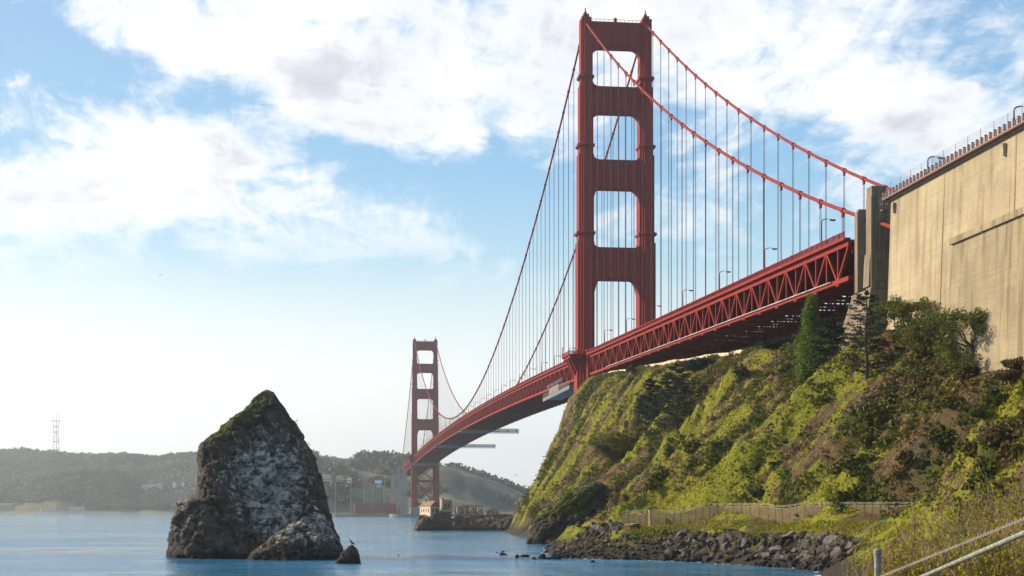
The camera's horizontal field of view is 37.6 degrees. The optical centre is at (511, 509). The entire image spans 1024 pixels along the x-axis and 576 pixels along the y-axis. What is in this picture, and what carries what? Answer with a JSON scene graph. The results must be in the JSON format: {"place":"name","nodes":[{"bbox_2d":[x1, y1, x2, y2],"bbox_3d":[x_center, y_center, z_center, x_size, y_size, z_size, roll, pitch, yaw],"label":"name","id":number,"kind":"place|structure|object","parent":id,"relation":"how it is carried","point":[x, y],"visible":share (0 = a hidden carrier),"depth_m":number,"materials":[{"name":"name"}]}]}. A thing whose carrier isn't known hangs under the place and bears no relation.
{"place":"outdoors","nodes":[
{"label":"outdoors","id":0,"kind":"place"},
{"bbox_2d":[0,452,523,515],"bbox_3d":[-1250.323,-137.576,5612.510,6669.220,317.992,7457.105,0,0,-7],"label":"hills","id":1,"kind":"structure","parent":0,"point":[469,489],"depth_m":2822.65,"materials":[{"name":"plant"}]},
{"bbox_2d":[0,503,14,509],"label":"building","id":2,"kind":"structure","parent":1,"relation":"on","point":[7,506],"depth_m":3560.00,"materials":[{"name":"white"}]},
{"bbox_2d":[43,506,57,511],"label":"building","id":3,"kind":"structure","parent":1,"relation":"on","point":[50,508],"depth_m":3560.00,"materials":[{"name":"paint"}]},
{"bbox_2d":[52,413,59,450],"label":"broadcast tower","id":4,"kind":"structure","parent":1,"relation":"on","point":[56,441],"depth_m":7799.14,"materials":[{"name":"grey metal"}]},
{"bbox_2d":[69,507,84,511],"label":"building","id":5,"kind":"structure","parent":1,"relation":"on","point":[76,509],"depth_m":3560.00,"materials":[{"name":"paint"}]},
{"bbox_2d":[0,446,529,509],"bbox_3d":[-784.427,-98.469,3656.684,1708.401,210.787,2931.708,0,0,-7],"label":"woods","id":6,"kind":"object","parent":1,"relation":"on","point":[49,476],"visible":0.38,"depth_m":3860.81,"materials":[{"name":"green plant"}]},
{"bbox_2d":[323,476,395,512],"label":"approach viaduct","id":7,"kind":"object","parent":1,"relation":"on","point":[350,488],"visible":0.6,"depth_m":2216.76,"materials":[{"name":"red paint"}]},
{"bbox_2d":[375,480,381,502],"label":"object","id":8,"kind":"object","parent":1,"relation":"on","point":[378,481],"visible":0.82,"depth_m":2192.44,"materials":[{"name":"white paint"}]},
{"bbox_2d":[0,513,819,575],"bbox_3d":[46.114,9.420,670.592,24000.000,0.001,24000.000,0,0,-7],"label":"sea water","id":9,"kind":"structure","parent":0,"point":[83,544],"depth_m":300.40,"materials":[{"name":"liquid"}]},
{"bbox_2d":[166,390,342,560],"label":"sea stack","id":10,"kind":"object","parent":9,"relation":"in","point":[236,505],"visible":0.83,"depth_m":291.62,"materials":[{"name":"stone"}]},
{"bbox_2d":[335,545,360,563],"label":"rock","id":11,"kind":"object","parent":9,"relation":"in","point":[350,554],"visible":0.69,"depth_m":260.62,"materials":[{"name":"stone"}]},
{"bbox_2d":[336,514,388,515],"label":"sea wall","id":12,"kind":"structure","parent":9,"relation":"in","point":[362,514],"depth_m":1985.00,"materials":[{"name":"concrete"}]},
{"bbox_2d":[352,503,395,513],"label":"brick fort","id":13,"kind":"structure","parent":9,"relation":"in","point":[373,508],"depth_m":2000.00,"materials":[{"name":"brick"}]},
{"bbox_2d":[391,470,395,502],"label":"approach pylon","id":14,"kind":"object","parent":9,"relation":"in","point":[393,488],"visible":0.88,"depth_m":2050.00,"materials":[{"name":"concrete"}]},
{"bbox_2d":[396,466,406,513],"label":"approach pylon","id":15,"kind":"object","parent":9,"relation":"in","point":[401,493],"visible":0.88,"depth_m":2005.00,"materials":[{"name":"concrete"}]},
{"bbox_2d":[413,513,513,529],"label":"point rocks","id":16,"kind":"object","parent":9,"relation":"in","point":[439,521],"visible":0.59,"depth_m":678.40,"materials":[{"name":"stone"}]},
{"bbox_2d":[420,498,439,516],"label":"stone house","id":17,"kind":"structure","parent":16,"relation":"on","point":[430,508],"depth_m":688.66,"materials":[{"name":"paint"}]},
{"bbox_2d":[438,498,451,516],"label":"block house","id":18,"kind":"structure","parent":16,"relation":"on","point":[445,506],"depth_m":693.55,"materials":[{"name":"paint"}]},
{"bbox_2d":[455,505,483,515],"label":"ruined building","id":19,"kind":"structure","parent":16,"relation":"on","point":[464,510],"depth_m":690.00,"materials":[{"name":"paint"}]},
{"bbox_2d":[486,509,498,515],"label":"ruined wall","id":20,"kind":"structure","parent":16,"relation":"on","point":[490,512],"depth_m":689.00,"materials":[{"name":"concrete"}]},
{"bbox_2d":[550,553,560,558],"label":"boulder","id":21,"kind":"object","parent":9,"relation":"in","point":[555,555],"visible":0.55,"depth_m":283.96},
{"bbox_2d":[389,8,895,516],"bbox_3d":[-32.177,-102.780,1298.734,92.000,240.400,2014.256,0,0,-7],"label":"suspension bridge","id":22,"kind":"structure","parent":9,"relation":"in","point":[763,304],"depth_m":663.87,"materials":[{"name":"paint"}]},
{"bbox_2d":[434,444,495,447],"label":"maintenance platform","id":23,"kind":"structure","parent":22,"relation":"hanging from","point":[467,446],"depth_m":1544.77,"materials":[{"name":"grey metal"}]},
{"bbox_2d":[459,428,518,433],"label":"maintenance platform","id":24,"kind":"structure","parent":22,"relation":"hanging from","point":[502,430],"depth_m":1265.90,"materials":[{"name":"grey metal"}]},
{"bbox_2d":[543,378,573,401],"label":"netted scaffold","id":25,"kind":"object","parent":22,"relation":"on","point":[564,392],"visible":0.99,"depth_m":732.05,"materials":[{"name":"fabric"}]},
{"bbox_2d":[0,0,1023,487],"label":"sky","id":26,"kind":"structure","parent":0,"point":[314,189],"materials":[{"name":"blue"}]},
{"bbox_2d":[505,313,1023,575],"bbox_3d":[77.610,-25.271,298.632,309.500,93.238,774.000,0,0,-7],"label":"headland terrain","id":27,"kind":"structure","parent":0,"point":[520,527],"depth_m":290.04,"materials":[{"name":"plant"}]},
{"bbox_2d":[526,482,612,544],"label":"rock outcrop","id":28,"kind":"object","parent":27,"relation":"on","point":[588,500],"visible":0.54,"depth_m":407.36,"materials":[{"name":"stone"}]},
{"bbox_2d":[531,486,573,525],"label":"outcrop scrub","id":29,"kind":"object","parent":28,"relation":"on","point":[547,510],"visible":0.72,"depth_m":409.99,"materials":[{"name":"green plant"}]},
{"bbox_2d":[581,430,631,461],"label":"shrub","id":30,"kind":"object","parent":27,"relation":"on","point":[606,448],"visible":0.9,"depth_m":452.14,"materials":[{"name":"green plant"}]},
{"bbox_2d":[625,364,636,371],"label":"hillside shrub","id":31,"kind":"object","parent":27,"relation":"on","point":[630,368],"visible":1,"depth_m":528.09,"materials":[{"name":"green plant"}]},
{"bbox_2d":[398,521,866,571],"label":"shore stones","id":32,"kind":"object","parent":27,"relation":"on","point":[570,549],"visible":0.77,"depth_m":284.46,"materials":[{"name":"stone"}]},
{"bbox_2d":[635,424,646,433],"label":"hillside shrub","id":33,"kind":"object","parent":27,"relation":"on","point":[638,430],"visible":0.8,"depth_m":448.98,"materials":[{"name":"green plant"}]},
{"bbox_2d":[631,378,663,424],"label":"conifer tree","id":34,"kind":"object","parent":27,"relation":"on","point":[649,397],"visible":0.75,"depth_m":445.17,"materials":[{"name":"green plant"}]},
{"bbox_2d":[643,477,662,489],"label":"hillside shrub","id":35,"kind":"object","parent":27,"relation":"on","point":[649,485],"visible":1,"depth_m":324.74,"materials":[{"name":"green plant"}]},
{"bbox_2d":[650,465,667,479],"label":"hillside shrub","id":36,"kind":"object","parent":27,"relation":"on","point":[657,475],"visible":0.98,"depth_m":327.83,"materials":[{"name":"green plant"}]},
{"bbox_2d":[639,364,702,430],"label":"conifer tree","id":37,"kind":"object","parent":27,"relation":"on","point":[664,393],"visible":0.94,"depth_m":414.04,"materials":[{"name":"green plant"}]},
{"bbox_2d":[668,549,677,558],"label":"boulder","id":38,"kind":"object","parent":27,"relation":"on","point":[672,554],"visible":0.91,"depth_m":276.40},
{"bbox_2d":[603,349,743,373],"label":"road wall","id":39,"kind":"structure","parent":27,"relation":"on","point":[719,354],"depth_m":479.23,"materials":[{"name":"concrete"}]},
{"bbox_2d":[682,439,701,451],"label":"hillside shrub","id":40,"kind":"object","parent":27,"relation":"on","point":[688,445],"visible":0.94,"depth_m":332.13,"materials":[{"name":"green plant"}]},
{"bbox_2d":[674,357,716,371],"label":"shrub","id":41,"kind":"object","parent":27,"relation":"on","point":[696,364],"visible":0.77,"depth_m":437.35,"materials":[{"name":"green plant"}]},
{"bbox_2d":[696,383,706,391],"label":"hillside shrub","id":42,"kind":"object","parent":27,"relation":"on","point":[702,387],"visible":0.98,"depth_m":423.26,"materials":[{"name":"green plant"}]},
{"bbox_2d":[702,556,713,562],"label":"boulder","id":43,"kind":"object","parent":27,"relation":"on","point":[706,559],"visible":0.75,"depth_m":265.02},
{"bbox_2d":[705,537,716,545],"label":"boulder","id":44,"kind":"object","parent":27,"relation":"on","point":[709,540],"visible":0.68,"depth_m":271.49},
{"bbox_2d":[718,541,728,550],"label":"boulder","id":45,"kind":"object","parent":27,"relation":"on","point":[724,546],"visible":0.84,"depth_m":264.00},
{"bbox_2d":[719,536,729,545],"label":"boulder","id":46,"kind":"object","parent":27,"relation":"on","point":[723,540],"visible":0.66,"depth_m":265.82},
{"bbox_2d":[726,530,734,541],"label":"boulder","id":47,"kind":"object","parent":27,"relation":"on","point":[729,535],"visible":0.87,"depth_m":265.76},
{"bbox_2d":[732,363,748,373],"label":"hillside shrub","id":48,"kind":"object","parent":27,"relation":"on","point":[742,367],"visible":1,"depth_m":388.63,"materials":[{"name":"green plant"}]},
{"bbox_2d":[749,485,762,497],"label":"hillside shrub","id":49,"kind":"object","parent":27,"relation":"on","point":[756,491],"visible":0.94,"depth_m":281.23,"materials":[{"name":"green plant"}]},
{"bbox_2d":[621,501,907,525],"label":"screen fence","id":50,"kind":"object","parent":27,"relation":"on","point":[781,514],"visible":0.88,"depth_m":279.76,"materials":[{"name":"wood"}]},
{"bbox_2d":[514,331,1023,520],"bbox_3d":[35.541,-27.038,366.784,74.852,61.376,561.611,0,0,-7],"label":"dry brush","id":51,"kind":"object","parent":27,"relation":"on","point":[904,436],"visible":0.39,"depth_m":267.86,"materials":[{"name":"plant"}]},
{"bbox_2d":[516,327,1023,523],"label":"shrub cover","id":52,"kind":"object","parent":27,"relation":"on","point":[770,368],"visible":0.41,"depth_m":297.33,"materials":[{"name":"green plant"}]},
{"bbox_2d":[621,517,923,550],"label":"bank grass","id":53,"kind":"structure","parent":27,"relation":"on","point":[862,525],"depth_m":258.37,"materials":[{"name":"green plant"}]},
{"bbox_2d":[754,336,797,348],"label":"conifer tree","id":54,"kind":"object","parent":27,"relation":"on","point":[770,343],"visible":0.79,"depth_m":385.67,"materials":[{"name":"green plant"}]},
{"bbox_2d":[769,545,782,552],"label":"boulder","id":55,"kind":"object","parent":27,"relation":"on","point":[774,549],"visible":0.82,"depth_m":248.88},
{"bbox_2d":[782,541,797,552],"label":"boulder","id":56,"kind":"object","parent":27,"relation":"on","point":[789,547],"visible":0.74,"depth_m":246.62,"materials":[{"name":"stone"}]},
{"bbox_2d":[793,291,827,380],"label":"columnar tree","id":57,"kind":"object","parent":27,"relation":"on","point":[809,314],"visible":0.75,"depth_m":344.10,"materials":[{"name":"green plant"}]},
{"bbox_2d":[816,544,825,554],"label":"boulder","id":58,"kind":"object","parent":27,"relation":"on","point":[820,548],"visible":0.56,"depth_m":237.02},
{"bbox_2d":[821,555,830,565],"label":"boulder","id":59,"kind":"object","parent":27,"relation":"on","point":[824,561],"visible":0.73,"depth_m":227.85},
{"bbox_2d":[807,317,851,369],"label":"cypress tree","id":60,"kind":"object","parent":27,"relation":"on","point":[831,332],"visible":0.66,"depth_m":316.88,"materials":[{"name":"green plant"}]},
{"bbox_2d":[824,535,840,546],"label":"boulder","id":61,"kind":"object","parent":27,"relation":"on","point":[829,540],"visible":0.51,"depth_m":235.78,"materials":[{"name":"stone"}]},
{"bbox_2d":[827,462,843,473],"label":"hillside shrub","id":62,"kind":"object","parent":27,"relation":"on","point":[835,469],"visible":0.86,"depth_m":265.23,"materials":[{"name":"green plant"}]},
{"bbox_2d":[830,547,840,557],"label":"boulder","id":63,"kind":"object","parent":27,"relation":"on","point":[834,551],"visible":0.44,"depth_m":227.97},
{"bbox_2d":[838,552,849,558],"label":"boulder","id":64,"kind":"object","parent":27,"relation":"on","point":[843,555],"visible":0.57,"depth_m":219.38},
{"bbox_2d":[836,483,860,497],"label":"hillside shrub","id":65,"kind":"object","parent":27,"relation":"on","point":[851,493],"visible":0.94,"depth_m":251.65,"materials":[{"name":"green plant"}]},
{"bbox_2d":[838,452,862,468],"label":"hillside shrub","id":66,"kind":"object","parent":27,"relation":"on","point":[852,460],"visible":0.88,"depth_m":261.73,"materials":[{"name":"green plant"}]},
{"bbox_2d":[837,554,873,575],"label":"willow bush","id":67,"kind":"object","parent":27,"relation":"on","point":[846,571],"visible":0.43,"depth_m":30.99,"materials":[{"name":"green plant"}]},
{"bbox_2d":[850,462,869,476],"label":"hillside shrub","id":68,"kind":"object","parent":27,"relation":"on","point":[860,468],"visible":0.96,"depth_m":253.12,"materials":[{"name":"green plant"}]},
{"bbox_2d":[840,186,890,351],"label":"bridge pylon","id":69,"kind":"object","parent":27,"relation":"on","point":[872,240],"visible":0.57,"depth_m":313.47,"materials":[{"name":"concrete"}]},
{"bbox_2d":[832,290,904,380],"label":"conifer tree","id":70,"kind":"object","parent":27,"relation":"on","point":[863,318],"visible":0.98,"depth_m":285.54,"materials":[{"name":"green plant"}]},
{"bbox_2d":[860,432,878,442],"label":"hillside shrub","id":71,"kind":"object","parent":27,"relation":"on","point":[868,436],"visible":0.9,"depth_m":264.78,"materials":[{"name":"green plant"}]},
{"bbox_2d":[864,406,883,420],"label":"hillside shrub","id":72,"kind":"object","parent":27,"relation":"on","point":[873,412],"visible":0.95,"depth_m":266.90,"materials":[{"name":"green plant"}]},
{"bbox_2d":[864,414,884,424],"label":"hillside shrub","id":73,"kind":"object","parent":27,"relation":"on","point":[870,421],"visible":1,"depth_m":266.31,"materials":[{"name":"green plant"}]},
{"bbox_2d":[840,528,927,575],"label":"willow bush","id":74,"kind":"object","parent":27,"relation":"on","point":[879,547],"visible":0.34,"depth_m":29.78,"materials":[{"name":"green plant"}]},
{"bbox_2d":[849,513,944,571],"bbox_3d":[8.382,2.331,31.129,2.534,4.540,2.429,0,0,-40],"label":"willow bush","id":75,"kind":"object","parent":27,"relation":"on","point":[905,543],"visible":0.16,"depth_m":30.79,"materials":[{"name":"green plant"}]},
{"bbox_2d":[891,467,905,475],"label":"hillside shrub","id":76,"kind":"object","parent":27,"relation":"on","point":[898,473],"visible":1,"depth_m":245.13,"materials":[{"name":"green plant"}]},
{"bbox_2d":[844,530,958,575],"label":"willow bush","id":77,"kind":"object","parent":27,"relation":"on","point":[889,565],"visible":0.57,"depth_m":24.95,"materials":[{"name":"green plant"}]},
{"bbox_2d":[894,449,915,463],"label":"hillside shrub","id":78,"kind":"object","parent":27,"relation":"on","point":[903,455],"visible":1,"depth_m":244.97,"materials":[{"name":"green plant"}]},
{"bbox_2d":[870,294,944,344],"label":"broad tree","id":79,"kind":"object","parent":27,"relation":"on","point":[898,309],"visible":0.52,"depth_m":278.26,"materials":[{"name":"green plant"}]},
{"bbox_2d":[916,374,927,384],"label":"hillside shrub","id":80,"kind":"object","parent":27,"relation":"on","point":[924,377],"visible":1,"depth_m":264.27,"materials":[{"name":"green plant"}]},
{"bbox_2d":[859,526,987,575],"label":"willow bush","id":81,"kind":"object","parent":27,"relation":"on","point":[915,557],"visible":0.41,"depth_m":24.85,"materials":[{"name":"green plant"}]},
{"bbox_2d":[895,315,954,352],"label":"broad tree","id":82,"kind":"object","parent":27,"relation":"on","point":[922,341],"visible":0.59,"depth_m":266.66,"materials":[{"name":"green plant"}]},
{"bbox_2d":[932,396,942,408],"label":"hillside shrub","id":83,"kind":"object","parent":27,"relation":"on","point":[935,404],"visible":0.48,"depth_m":247.16,"materials":[{"name":"green plant"}]},
{"bbox_2d":[926,424,951,441],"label":"hillside shrub","id":84,"kind":"object","parent":27,"relation":"on","point":[934,433],"visible":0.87,"depth_m":241.50,"materials":[{"name":"green plant"}]},
{"bbox_2d":[890,504,989,573],"bbox_3d":[8.430,2.079,29.975,2.552,4.380,2.469,0,0,-7],"label":"willow bush","id":85,"kind":"object","parent":27,"relation":"on","point":[913,538],"visible":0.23,"depth_m":29.80,"materials":[{"name":"green plant"}]},
{"bbox_2d":[931,432,954,450],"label":"hillside shrub","id":86,"kind":"object","parent":27,"relation":"on","point":[943,443],"visible":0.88,"depth_m":239.87,"materials":[{"name":"green plant"}]},
{"bbox_2d":[935,386,951,399],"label":"hillside shrub","id":87,"kind":"object","parent":27,"relation":"on","point":[939,393],"visible":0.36,"depth_m":256.42,"materials":[{"name":"green plant"}]},
{"bbox_2d":[937,363,951,374],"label":"hillside shrub","id":88,"kind":"object","parent":27,"relation":"on","point":[940,372],"visible":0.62,"depth_m":261.30,"materials":[{"name":"green plant"}]},
{"bbox_2d":[874,517,1023,575],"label":"pipe fence","id":89,"kind":"object","parent":27,"relation":"on","point":[878,553],"visible":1,"depth_m":11.23,"materials":[{"name":"metal"}]},
{"bbox_2d":[939,392,962,408],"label":"hillside shrub","id":90,"kind":"object","parent":27,"relation":"on","point":[948,400],"visible":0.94,"depth_m":243.26,"materials":[{"name":"green plant"}]},
{"bbox_2d":[880,105,1023,374],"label":"bridge anchorage","id":91,"kind":"object","parent":27,"relation":"on","point":[956,231],"visible":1,"depth_m":260.44,"materials":[{"name":"concrete"}]},
{"bbox_2d":[921,306,987,372],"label":"broad tree","id":92,"kind":"object","parent":27,"relation":"on","point":[955,356],"visible":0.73,"depth_m":254.34,"materials":[{"name":"green plant"}]},
{"bbox_2d":[896,494,1015,565],"bbox_3d":[9.169,2.034,30.863,2.607,4.718,2.538,0,0,-7],"label":"willow bush","id":93,"kind":"object","parent":27,"relation":"on","point":[967,527],"visible":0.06,"depth_m":31.13,"materials":[{"name":"green plant"}]},
{"bbox_2d":[890,513,1023,575],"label":"willow bush","id":94,"kind":"object","parent":27,"relation":"on","point":[953,557],"visible":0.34,"depth_m":23.87,"materials":[{"name":"green plant"}]},
{"bbox_2d":[954,438,968,449],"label":"hillside shrub","id":95,"kind":"object","parent":27,"relation":"on","point":[958,444],"visible":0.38,"depth_m":223.82,"materials":[{"name":"green plant"}]},
{"bbox_2d":[959,440,976,455],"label":"hillside shrub","id":96,"kind":"object","parent":27,"relation":"on","point":[969,448],"visible":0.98,"depth_m":194.76,"materials":[{"name":"green plant"}]},
{"bbox_2d":[959,364,978,378],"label":"hillside shrub","id":97,"kind":"object","parent":27,"relation":"on","point":[971,370],"visible":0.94,"depth_m":253.30,"materials":[{"name":"green plant"}]},
{"bbox_2d":[961,482,977,490],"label":"hillside shrub","id":98,"kind":"object","parent":27,"relation":"on","point":[965,485],"visible":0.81,"depth_m":191.29,"materials":[{"name":"green plant"}]},
{"bbox_2d":[929,480,1023,566],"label":"willow bush","id":99,"kind":"object","parent":27,"relation":"on","point":[980,502],"visible":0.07,"depth_m":30.08,"materials":[{"name":"green plant"}]},
{"bbox_2d":[933,492,1023,575],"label":"willow bush","id":100,"kind":"object","parent":27,"relation":"on","point":[1015,554],"visible":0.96,"depth_m":22.93,"materials":[{"name":"green plant"}]},
{"bbox_2d":[966,459,997,482],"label":"hillside shrub","id":101,"kind":"object","parent":27,"relation":"on","point":[975,476],"visible":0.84,"depth_m":189.90,"materials":[{"name":"green plant"}]},
{"bbox_2d":[941,495,1023,533],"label":"willow bush","id":102,"kind":"object","parent":27,"relation":"on","point":[981,508],"visible":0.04,"depth_m":38.20,"materials":[{"name":"green plant"}]},
{"bbox_2d":[943,467,1023,574],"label":"willow bush","id":103,"kind":"object","parent":27,"relation":"on","point":[996,503],"visible":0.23,"depth_m":28.95,"materials":[{"name":"green plant"}]},
{"bbox_2d":[957,385,1010,419],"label":"broad tree","id":104,"kind":"object","parent":27,"relation":"on","point":[989,400],"visible":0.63,"depth_m":219.84,"materials":[{"name":"green plant"}]},
{"bbox_2d":[954,474,1023,575],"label":"willow bush","id":105,"kind":"object","parent":27,"relation":"on","point":[1011,507],"visible":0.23,"depth_m":27.20,"materials":[{"name":"green plant"}]},
{"bbox_2d":[974,478,1005,497],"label":"hillside shrub","id":106,"kind":"object","parent":27,"relation":"on","point":[998,485],"visible":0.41,"depth_m":165.66,"materials":[{"name":"green plant"}]},
{"bbox_2d":[981,428,1010,445],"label":"hillside shrub","id":107,"kind":"object","parent":27,"relation":"on","point":[996,436],"visible":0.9,"depth_m":191.25,"materials":[{"name":"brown plant"}]},
{"bbox_2d":[988,356,1023,380],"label":"broad tree","id":108,"kind":"object","parent":27,"relation":"on","point":[1015,366],"visible":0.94,"depth_m":220.42,"materials":[{"name":"green plant"}]},
{"bbox_2d":[993,440,1023,463],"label":"hillside shrub","id":109,"kind":"object","parent":27,"relation":"on","point":[1008,450],"visible":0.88,"depth_m":188.19,"materials":[{"name":"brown plant"}]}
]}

